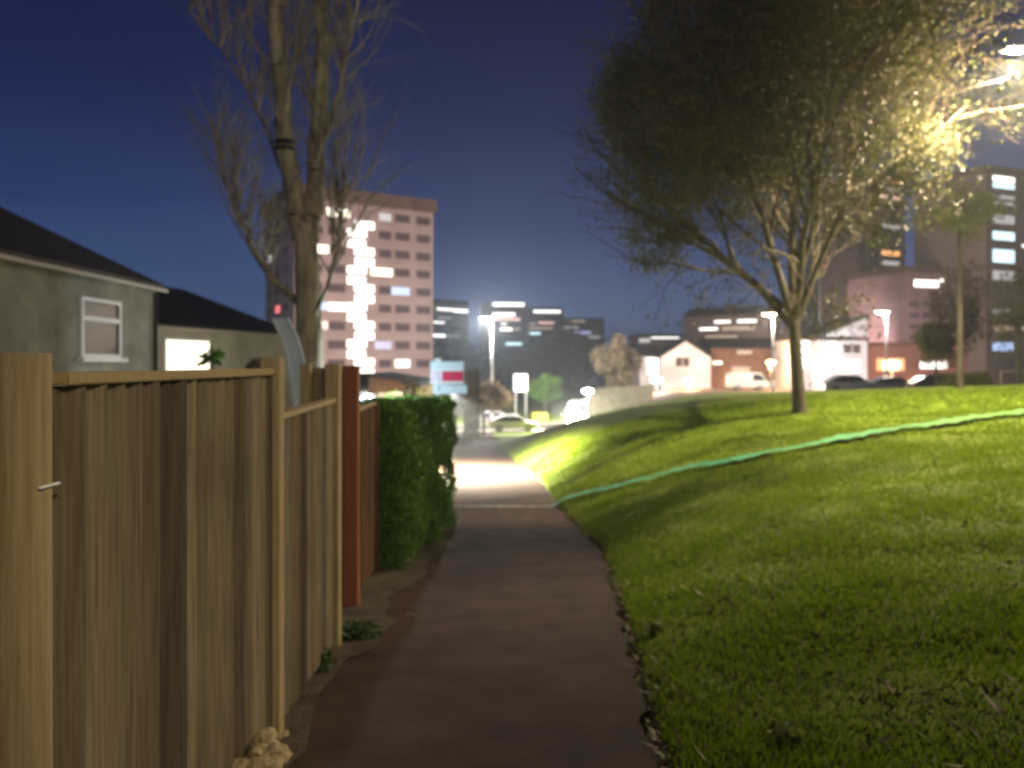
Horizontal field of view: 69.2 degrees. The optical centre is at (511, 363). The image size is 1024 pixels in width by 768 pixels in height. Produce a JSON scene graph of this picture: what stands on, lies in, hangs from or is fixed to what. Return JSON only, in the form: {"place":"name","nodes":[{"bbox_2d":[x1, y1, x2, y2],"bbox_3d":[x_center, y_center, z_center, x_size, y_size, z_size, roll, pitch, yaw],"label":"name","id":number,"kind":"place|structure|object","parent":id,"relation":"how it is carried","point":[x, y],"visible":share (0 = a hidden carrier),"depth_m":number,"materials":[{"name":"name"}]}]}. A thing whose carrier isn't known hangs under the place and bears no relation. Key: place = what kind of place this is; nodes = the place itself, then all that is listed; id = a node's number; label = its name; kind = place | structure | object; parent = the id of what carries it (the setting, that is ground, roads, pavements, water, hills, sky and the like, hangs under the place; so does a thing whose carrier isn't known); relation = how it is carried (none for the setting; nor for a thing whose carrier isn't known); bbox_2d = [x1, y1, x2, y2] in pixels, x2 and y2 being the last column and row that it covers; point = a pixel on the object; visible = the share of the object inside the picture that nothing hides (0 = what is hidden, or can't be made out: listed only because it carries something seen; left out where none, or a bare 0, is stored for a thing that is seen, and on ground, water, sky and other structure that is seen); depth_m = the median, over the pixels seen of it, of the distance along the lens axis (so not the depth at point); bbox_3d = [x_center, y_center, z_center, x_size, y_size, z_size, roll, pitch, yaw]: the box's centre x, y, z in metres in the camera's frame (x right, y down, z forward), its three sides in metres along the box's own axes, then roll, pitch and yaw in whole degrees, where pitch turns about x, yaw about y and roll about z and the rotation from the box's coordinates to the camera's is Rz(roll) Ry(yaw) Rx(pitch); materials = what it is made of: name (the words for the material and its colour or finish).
{"place":"outdoors","nodes":[
{"label":"outdoors","id":0,"kind":"place"},
{"bbox_2d":[278,432,463,767],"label":"soil verge","id":1,"kind":"structure","parent":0,"point":[377,589],"depth_m":6.57,"materials":[{"name":"brown soil"}]},
{"bbox_2d":[0,353,341,767],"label":"wooden fence","id":2,"kind":"object","parent":1,"relation":"on","point":[170,568],"visible":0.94,"depth_m":2.56,"materials":[{"name":"brown wood"}]},
{"bbox_2d":[229,727,292,767],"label":"rubble","id":3,"kind":"object","parent":1,"relation":"on","point":[268,750],"visible":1,"depth_m":3.33,"materials":[{"name":"stone"}]},
{"bbox_2d":[300,364,342,598],"bbox_3d":[-1.905,1.288,7.455,0.410,2.575,0.150,0,0,0],"label":"cross fence","id":4,"kind":"object","parent":1,"relation":"on","point":[312,384],"visible":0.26,"depth_m":7.50,"materials":[{"name":"brown wood"}]},
{"bbox_2d":[314,647,337,672],"bbox_3d":[-1.350,2.005,4.994,0.332,0.183,0.333,0,0,0],"label":"weed","id":5,"kind":"object","parent":1,"relation":"on","point":[325,655],"visible":0.2,"depth_m":4.97,"materials":[{"name":"green plant"}]},
{"bbox_2d":[343,366,359,605],"bbox_3d":[-1.560,1.336,7.220,0.140,2.633,0.140,0,0,0],"label":"gate post","id":6,"kind":"object","parent":1,"relation":"on","point":[351,485],"visible":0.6,"depth_m":7.15,"materials":[{"name":"brown wood"}]},
{"bbox_2d":[342,402,378,585],"bbox_3d":[-1.681,1.669,8.360,0.120,2.497,1.987,0,0,-3],"label":"garden fence","id":7,"kind":"object","parent":1,"relation":"on","point":[369,488],"visible":0.52,"depth_m":8.71,"materials":[{"name":"brown wood"}]},
{"bbox_2d":[342,618,381,641],"bbox_3d":[-1.259,2.164,5.901,0.456,0.269,0.450,0,0,28],"label":"weed","id":8,"kind":"object","parent":1,"relation":"on","point":[356,631],"visible":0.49,"depth_m":5.87,"materials":[{"name":"green plant"}]},
{"bbox_2d":[299,378,459,569],"bbox_3d":[-1.998,1.720,12.144,1.974,2.998,5.463,0,0,0],"label":"hedge","id":9,"kind":"object","parent":1,"relation":"on","point":[416,436],"visible":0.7,"depth_m":10.26,"materials":[{"name":"green plant"}]},
{"bbox_2d":[360,376,416,397],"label":"garden shed","id":10,"kind":"structure","parent":1,"relation":"on","point":[390,384],"depth_m":16.85,"materials":[{"name":"brown wood"}]},
{"bbox_2d":[430,358,466,457],"bbox_3d":[-1.278,0.931,15.023,0.734,2.069,0.095,0,0,0],"label":"sale board","id":11,"kind":"object","parent":1,"relation":"on","point":[446,372],"visible":0.85,"depth_m":14.97,"materials":[{"name":"white"}]},
{"bbox_2d":[286,432,659,767],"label":"path","id":12,"kind":"structure","parent":0,"point":[505,644],"depth_m":5.18,"materials":[{"name":"concrete"}]},
{"bbox_2d":[454,409,1023,506],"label":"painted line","id":13,"kind":"object","parent":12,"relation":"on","point":[866,432],"visible":1,"depth_m":15.93,"materials":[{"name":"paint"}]},
{"bbox_2d":[457,429,542,431],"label":"pavement","id":14,"kind":"structure","parent":0,"point":[504,430],"depth_m":67.34,"materials":[{"name":"concrete"}]},
{"bbox_2d":[490,414,537,431],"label":"parked car","id":15,"kind":"object","parent":14,"relation":"on","point":[505,421],"visible":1,"depth_m":65.77,"materials":[{"name":"white paint"}]},
{"bbox_2d":[868,377,907,387],"bbox_3d":[30.848,1.806,59.998,4.282,1.480,1.780,0,0,7],"label":"parked car","id":16,"kind":"object","parent":14,"relation":"on","point":[893,382],"visible":0.09,"depth_m":59.24,"materials":[{"name":"black metal"}]},
{"bbox_2d":[442,421,566,425],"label":"pavement","id":17,"kind":"structure","parent":0,"point":[538,424],"depth_m":75.25,"materials":[{"name":"concrete"}]},
{"bbox_2d":[467,411,504,424],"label":"parked car","id":18,"kind":"object","parent":17,"relation":"on","point":[488,414],"visible":0.2,"depth_m":74.18,"materials":[{"name":"silver metal"}]},
{"bbox_2d":[457,424,558,429],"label":"road","id":19,"kind":"structure","parent":0,"point":[539,427],"depth_m":72.01,"materials":[{"name":"grey asphalt"}]},
{"bbox_2d":[567,400,588,421],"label":"delivery van","id":20,"kind":"object","parent":19,"relation":"on","point":[578,409],"visible":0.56,"depth_m":68.09,"materials":[{"name":"white paint"}]},
{"bbox_2d":[0,0,1023,364],"label":"sky","id":21,"kind":"structure","parent":0,"point":[87,158],"materials":[{"name":"blue"}]},
{"bbox_2d":[566,388,819,413],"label":"forecourt","id":22,"kind":"structure","parent":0,"point":[659,395],"depth_m":90.80,"materials":[{"name":"grey concrete"}]},
{"bbox_2d":[725,372,768,389],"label":"delivery van","id":23,"kind":"object","parent":22,"relation":"on","point":[739,380],"visible":0.95,"depth_m":91.13,"materials":[{"name":"white paint"}]},
{"bbox_2d":[760,312,775,391],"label":"street lamp","id":24,"kind":"object","parent":22,"relation":"on","point":[772,314],"visible":0.86,"depth_m":83.91,"materials":[{"name":"silver metal"}]},
{"bbox_2d":[806,314,869,389],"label":"gabled house","id":25,"kind":"structure","parent":22,"relation":"on","point":[855,356],"depth_m":92.00,"materials":[{"name":"paint"}]},
{"bbox_2d":[834,359,859,371],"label":"window","id":26,"kind":"structure","parent":25,"relation":"in","point":[837,362],"depth_m":91.95,"materials":[{"name":"grey"}]},
{"bbox_2d":[843,343,860,353],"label":"window","id":27,"kind":"structure","parent":25,"relation":"in","point":[855,349],"depth_m":91.95,"materials":[{"name":"grey glass"}]},
{"bbox_2d":[426,365,1023,767],"bbox_3d":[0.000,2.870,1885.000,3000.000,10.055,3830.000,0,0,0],"label":"ground","id":28,"kind":"structure","parent":0,"point":[524,449],"depth_m":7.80,"materials":[{"name":"green plant"}]},
{"bbox_2d":[0,207,168,385],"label":"bungalow","id":29,"kind":"object","parent":28,"relation":"on","point":[70,305],"visible":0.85,"depth_m":12.34,"materials":[{"name":"paint"}]},
{"bbox_2d":[76,296,127,361],"bbox_3d":[-7.145,-0.575,12.975,0.150,1.090,1.410,0,0,0],"label":"window","id":30,"kind":"structure","parent":29,"relation":"in","point":[100,320],"depth_m":12.93,"materials":[{"name":"white"}]},
{"bbox_2d":[194,346,226,368],"bbox_3d":[-6.300,1.008,15.488,0.677,2.846,0.717,0,0,0],"label":"spiky plant","id":31,"kind":"object","parent":28,"relation":"on","point":[214,357],"visible":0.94,"depth_m":15.46,"materials":[{"name":"green plant"}]},
{"bbox_2d":[156,287,292,408],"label":"cottage","id":32,"kind":"structure","parent":28,"relation":"on","point":[191,326],"depth_m":20.10,"materials":[{"name":"tile"}]},
{"bbox_2d":[163,337,209,369],"bbox_3d":[-8.083,-0.010,18.504,0.072,1.220,1.762,0,0,12],"label":"window","id":33,"kind":"structure","parent":32,"relation":"in","point":[178,353],"depth_m":18.29,"materials":[{"name":"white glass"}]},
{"bbox_2d":[272,318,304,406],"bbox_3d":[-2.927,0.280,9.974,0.608,1.791,0.052,0,0,0],"label":"garden slide","id":34,"kind":"object","parent":28,"relation":"on","point":[290,341],"visible":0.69,"depth_m":9.97,"materials":[{"name":"grey plastic"}]},
{"bbox_2d":[155,0,428,366],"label":"bare tree","id":35,"kind":"object","parent":28,"relation":"on","point":[305,212],"visible":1,"depth_m":12.94,"materials":[{"name":"brown plant"}]},
{"bbox_2d":[262,183,437,377],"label":"tower block","id":36,"kind":"structure","parent":28,"relation":"on","point":[377,310],"depth_m":109.50,"materials":[{"name":"pink"}]},
{"bbox_2d":[328,340,344,348],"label":"window","id":37,"kind":"structure","parent":36,"relation":"in","point":[332,344],"depth_m":106.04,"materials":[{"name":"grey"}]},
{"bbox_2d":[328,302,346,310],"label":"window","id":38,"kind":"structure","parent":36,"relation":"in","point":[331,306],"depth_m":106.11,"materials":[{"name":"grey glass"}]},
{"bbox_2d":[347,239,365,247],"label":"stair window","id":39,"kind":"structure","parent":36,"relation":"in","point":[352,242],"depth_m":107.57,"materials":[{"name":"grey glass"}]},
{"bbox_2d":[347,276,365,284],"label":"stair window","id":40,"kind":"structure","parent":36,"relation":"in","point":[350,279],"depth_m":107.57,"materials":[{"name":"grey glass"}]},
{"bbox_2d":[347,313,365,321],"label":"stair window","id":41,"kind":"structure","parent":36,"relation":"in","point":[350,316],"depth_m":107.57,"materials":[{"name":"grey glass"}]},
{"bbox_2d":[347,350,365,357],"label":"stair window","id":42,"kind":"structure","parent":36,"relation":"in","point":[350,353],"depth_m":107.57,"materials":[{"name":"grey glass"}]},
{"bbox_2d":[347,265,366,273],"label":"stair window","id":43,"kind":"structure","parent":36,"relation":"in","point":[350,269],"depth_m":107.61,"materials":[{"name":"grey glass"}]},
{"bbox_2d":[347,303,366,310],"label":"stair window","id":44,"kind":"structure","parent":36,"relation":"in","point":[350,306],"depth_m":107.65,"materials":[{"name":"grey glass"}]},
{"bbox_2d":[347,340,366,347],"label":"stair window","id":45,"kind":"structure","parent":36,"relation":"in","point":[350,343],"depth_m":107.65,"materials":[{"name":"grey glass"}]},
{"bbox_2d":[354,247,373,255],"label":"stair window","id":46,"kind":"structure","parent":36,"relation":"in","point":[357,251],"depth_m":108.21,"materials":[{"name":"grey glass"}]},
{"bbox_2d":[354,284,373,292],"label":"stair window","id":47,"kind":"structure","parent":36,"relation":"in","point":[357,288],"depth_m":108.13,"materials":[{"name":"grey glass"}]},
{"bbox_2d":[354,321,373,328],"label":"stair window","id":48,"kind":"structure","parent":36,"relation":"in","point":[357,324],"depth_m":108.13,"materials":[{"name":"grey glass"}]},
{"bbox_2d":[354,358,373,365],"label":"stair window","id":49,"kind":"structure","parent":36,"relation":"in","point":[357,361],"depth_m":108.17,"materials":[{"name":"grey glass"}]},
{"bbox_2d":[355,257,373,266],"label":"stair window","id":50,"kind":"structure","parent":36,"relation":"in","point":[358,261],"depth_m":108.21,"materials":[{"name":"grey glass"}]},
{"bbox_2d":[355,295,373,302],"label":"stair window","id":51,"kind":"structure","parent":36,"relation":"in","point":[358,298],"depth_m":108.21,"materials":[{"name":"grey glass"}]},
{"bbox_2d":[355,332,373,339],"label":"stair window","id":52,"kind":"structure","parent":36,"relation":"in","point":[358,335],"depth_m":108.21,"materials":[{"name":"grey glass"}]},
{"bbox_2d":[371,267,391,276],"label":"window","id":53,"kind":"structure","parent":36,"relation":"in","point":[374,271],"depth_m":109.59,"materials":[{"name":"grey glass"}]},
{"bbox_2d":[391,287,409,294],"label":"window","id":54,"kind":"structure","parent":36,"relation":"in","point":[394,290],"depth_m":111.15,"materials":[{"name":"grey glass"}]},
{"bbox_2d":[360,372,434,396],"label":"garage","id":55,"kind":"structure","parent":28,"relation":"on","point":[425,384],"depth_m":25.71,"materials":[{"name":"brick"}]},
{"bbox_2d":[433,299,468,384],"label":"apartment block","id":56,"kind":"structure","parent":28,"relation":"on","point":[450,318],"depth_m":220.01,"materials":[{"name":"grey concrete"}]},
{"bbox_2d":[433,337,471,384],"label":"valley tree","id":57,"kind":"object","parent":28,"relation":"on","point":[444,351],"visible":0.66,"depth_m":156.51,"materials":[{"name":"grey plant"}]},
{"bbox_2d":[442,392,476,432],"bbox_3d":[-4.615,3.912,58.201,3.269,4.290,3.365,0,0,-22],"label":"bush","id":58,"kind":"object","parent":28,"relation":"on","point":[459,398],"visible":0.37,"depth_m":57.78,"materials":[{"name":"grey plant"}]},
{"bbox_2d":[463,369,479,435],"bbox_3d":[-3.265,3.258,60.015,1.332,5.616,0.030,0,0,0],"label":"board fence","id":59,"kind":"object","parent":28,"relation":"on","point":[472,413],"visible":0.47,"depth_m":60.00,"materials":[{"name":"brown wood"}]},
{"bbox_2d":[452,347,512,385],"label":"valley tree","id":60,"kind":"object","parent":28,"relation":"on","point":[473,356],"visible":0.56,"depth_m":147.47,"materials":[{"name":"grey plant"}]},
{"bbox_2d":[479,316,493,420],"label":"street lamp","id":61,"kind":"object","parent":28,"relation":"on","point":[491,319],"visible":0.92,"depth_m":73.93,"materials":[{"name":"silver metal"}]},
{"bbox_2d":[467,378,517,434],"bbox_3d":[-2.205,3.723,62.222,5.389,5.033,4.108,0,0,0],"label":"tree","id":62,"kind":"object","parent":28,"relation":"on","point":[496,392],"visible":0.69,"depth_m":61.57,"materials":[{"name":"brown plant"}]},
{"bbox_2d":[480,302,526,384],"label":"distant flats","id":63,"kind":"structure","parent":28,"relation":"on","point":[510,326],"depth_m":251.12,"materials":[{"name":"grey"}]},
{"bbox_2d":[494,348,540,398],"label":"valley tree","id":64,"kind":"object","parent":28,"relation":"on","point":[511,357],"visible":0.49,"depth_m":147.52,"materials":[{"name":"grey plant"}]},
{"bbox_2d":[514,374,527,419],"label":"advert panel","id":65,"kind":"object","parent":28,"relation":"on","point":[520,382],"visible":0.89,"depth_m":81.88,"materials":[{"name":"grey"}]},
{"bbox_2d":[532,413,547,422],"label":"grit bin","id":66,"kind":"object","parent":28,"relation":"on","point":[540,417],"visible":0.93,"depth_m":76.60,"materials":[{"name":"yellow plastic"}]},
{"bbox_2d":[527,307,562,375],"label":"distant flats","id":67,"kind":"structure","parent":28,"relation":"on","point":[545,323],"depth_m":255.47,"materials":[{"name":"grey"}]},
{"bbox_2d":[526,373,565,412],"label":"tree","id":68,"kind":"object","parent":28,"relation":"on","point":[547,391],"visible":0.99,"depth_m":91.51,"materials":[{"name":"green plant"}]},
{"bbox_2d":[514,336,579,390],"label":"valley tree","id":69,"kind":"object","parent":28,"relation":"on","point":[531,364],"visible":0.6,"depth_m":142.03,"materials":[{"name":"grey plant"}]},
{"bbox_2d":[551,327,603,390],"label":"valley tree","id":70,"kind":"object","parent":28,"relation":"on","point":[575,353],"visible":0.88,"depth_m":138.31,"materials":[{"name":"grey plant"}]},
{"bbox_2d":[563,318,603,374],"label":"distant flats","id":71,"kind":"structure","parent":28,"relation":"on","point":[591,328],"depth_m":259.22,"materials":[{"name":"grey"}]},
{"bbox_2d":[589,333,644,387],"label":"garden tree","id":72,"kind":"object","parent":28,"relation":"on","point":[615,359],"visible":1,"depth_m":82.75,"materials":[{"name":"brown plant"}]},
{"bbox_2d":[557,503,685,767],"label":"leaf litter","id":73,"kind":"object","parent":28,"relation":"on","point":[655,737],"visible":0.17,"depth_m":4.75,"materials":[{"name":"brown plant"}]},
{"bbox_2d":[590,385,652,414],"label":"garden wall","id":74,"kind":"structure","parent":28,"relation":"on","point":[602,400],"depth_m":81.77,"materials":[{"name":"concrete"}]},
{"bbox_2d":[631,345,661,390],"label":"white annexe","id":75,"kind":"structure","parent":28,"relation":"on","point":[648,354],"depth_m":106.00,"materials":[{"name":"paint"}]},
{"bbox_2d":[642,620,664,634],"bbox_3d":[1.090,2.040,5.734,0.186,0.116,0.156,0,0,-10],"label":"rosette weed","id":76,"kind":"object","parent":28,"relation":"on","point":[653,627],"visible":1,"depth_m":5.71,"materials":[{"name":"green plant"}]},
{"bbox_2d":[628,334,681,382],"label":"shop","id":77,"kind":"structure","parent":28,"relation":"on","point":[660,340],"depth_m":135.00,"materials":[{"name":"concrete"}]},
{"bbox_2d":[656,339,713,389],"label":"white house","id":78,"kind":"structure","parent":28,"relation":"on","point":[681,362],"depth_m":104.00,"materials":[{"name":"paint"}]},
{"bbox_2d":[682,305,780,344],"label":"hill terrace","id":79,"kind":"structure","parent":28,"relation":"on","point":[714,324],"depth_m":165.41,"materials":[{"name":"tile"}]},
{"bbox_2d":[696,338,771,387],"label":"brick house","id":80,"kind":"structure","parent":28,"relation":"on","point":[754,355],"depth_m":106.00,"materials":[{"name":"brick"}]},
{"bbox_2d":[536,0,1023,413],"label":"spreading tree","id":81,"kind":"object","parent":28,"relation":"on","point":[739,107],"visible":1,"depth_m":18.91,"materials":[{"name":"green plant"}]},
{"bbox_2d":[766,716,803,747],"bbox_3d":[1.298,1.761,3.532,0.176,0.102,0.174,0,0,21],"label":"rosette weed","id":82,"kind":"object","parent":28,"relation":"on","point":[785,732],"visible":0.96,"depth_m":3.51,"materials":[{"name":"green plant"}]},
{"bbox_2d":[771,326,820,389],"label":"shop row","id":83,"kind":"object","parent":28,"relation":"on","point":[782,379],"visible":0.34,"depth_m":99.41,"materials":[{"name":"tile"}]},
{"bbox_2d":[580,422,1023,767],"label":"scattered leaves","id":84,"kind":"object","parent":28,"relation":"on","point":[957,727],"visible":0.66,"depth_m":4.46,"materials":[{"name":"green plant"}]},
{"bbox_2d":[796,236,819,328],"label":"blue lit tower","id":85,"kind":"structure","parent":28,"relation":"on","point":[809,316],"depth_m":209.25,"materials":[{"name":"black concrete"}]},
{"bbox_2d":[819,375,883,389],"bbox_3d":[26.044,1.609,56.997,4.282,1.480,1.780,0,0,8],"label":"parked car","id":86,"kind":"object","parent":28,"relation":"on","point":[845,382],"visible":0.74,"depth_m":56.26,"materials":[{"name":"black paint"}]},
{"bbox_2d":[820,173,904,323],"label":"brown tower","id":87,"kind":"structure","parent":28,"relation":"on","point":[838,269],"depth_m":163.69,"materials":[{"name":"grey"}]},
{"bbox_2d":[874,310,891,376],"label":"street lamp","id":88,"kind":"object","parent":28,"relation":"on","point":[883,312],"visible":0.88,"depth_m":75.92,"materials":[{"name":"silver metal"}]},
{"bbox_2d":[846,266,943,341],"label":"purple block","id":89,"kind":"structure","parent":28,"relation":"on","point":[902,294],"depth_m":132.16,"materials":[{"name":"brick"}]},
{"bbox_2d":[914,280,938,287],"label":"window","id":90,"kind":"structure","parent":89,"relation":"in","point":[917,283],"depth_m":131.29,"materials":[{"name":"grey glass"}]},
{"bbox_2d":[867,342,969,380],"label":"red shops","id":91,"kind":"structure","parent":28,"relation":"on","point":[906,356],"depth_m":98.00,"materials":[{"name":"red brick"},{"name":"glass"}]},
{"bbox_2d":[877,358,903,370],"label":"window","id":92,"kind":"structure","parent":91,"relation":"in","point":[880,365],"depth_m":97.95,"materials":[{"name":"yellow"}]},
{"bbox_2d":[920,361,946,368],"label":"window","id":93,"kind":"structure","parent":91,"relation":"in","point":[922,366],"depth_m":97.95,"materials":[{"name":"grey glass"}]},
{"bbox_2d":[912,318,956,385],"bbox_3d":[26.189,-0.178,45.932,2.537,5.182,3.052,0,0,38],"label":"bushy tree","id":94,"kind":"object","parent":28,"relation":"on","point":[936,343],"visible":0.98,"depth_m":45.53,"materials":[{"name":"green plant"}]},
{"bbox_2d":[907,374,973,386],"bbox_3d":[30.216,1.464,51.996,4.282,1.480,1.780,0,0,10],"label":"parked car","id":95,"kind":"object","parent":28,"relation":"on","point":[925,380],"visible":0.26,"depth_m":51.45,"materials":[{"name":"grey paint"}]},
{"bbox_2d":[903,180,1016,387],"bbox_3d":[18.112,-3.013,29.933,4.010,8.620,3.320,0,0,0],"label":"bushy tree","id":96,"kind":"object","parent":28,"relation":"on","point":[980,201],"visible":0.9,"depth_m":29.62,"materials":[{"name":"green plant"}]},
{"bbox_2d":[926,257,994,356],"bbox_3d":[27.138,-2.038,44.917,2.876,8.762,3.821,0,0,-36],"label":"bushy tree","id":97,"kind":"object","parent":28,"relation":"on","point":[970,313],"visible":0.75,"depth_m":44.54,"materials":[{"name":"green plant"}]},
{"bbox_2d":[932,370,994,385],"bbox_3d":[23.337,1.012,37.885,3.097,1.409,2.889,0,0,0],"label":"bush","id":98,"kind":"object","parent":28,"relation":"on","point":[975,378],"visible":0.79,"depth_m":37.52,"materials":[{"name":"green plant"}]},
{"bbox_2d":[912,165,1023,384],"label":"stair tower","id":99,"kind":"structure","parent":28,"relation":"on","point":[998,248],"depth_m":127.04,"materials":[{"name":"grey concrete"}]},
{"bbox_2d":[993,270,1013,280],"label":"stair window","id":100,"kind":"structure","parent":99,"relation":"in","point":[996,273],"depth_m":126.26,"materials":[{"name":"grey glass"}]},
{"bbox_2d":[993,214,1014,224],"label":"stair window","id":101,"kind":"structure","parent":99,"relation":"in","point":[1008,220],"depth_m":126.65,"materials":[{"name":"grey glass"}]},
{"bbox_2d":[993,231,1014,240],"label":"stair window","id":102,"kind":"structure","parent":99,"relation":"in","point":[997,235],"depth_m":126.41,"materials":[{"name":"grey glass"}]},
{"bbox_2d":[993,249,1014,262],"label":"stair window","id":103,"kind":"structure","parent":99,"relation":"in","point":[1003,256],"depth_m":126.41,"materials":[{"name":"grey glass"}]},
{"bbox_2d":[986,261,1023,383],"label":"bushy tree","id":104,"kind":"object","parent":28,"relation":"on","point":[1018,325],"visible":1,"depth_m":33.93,"materials":[{"name":"green plant"}]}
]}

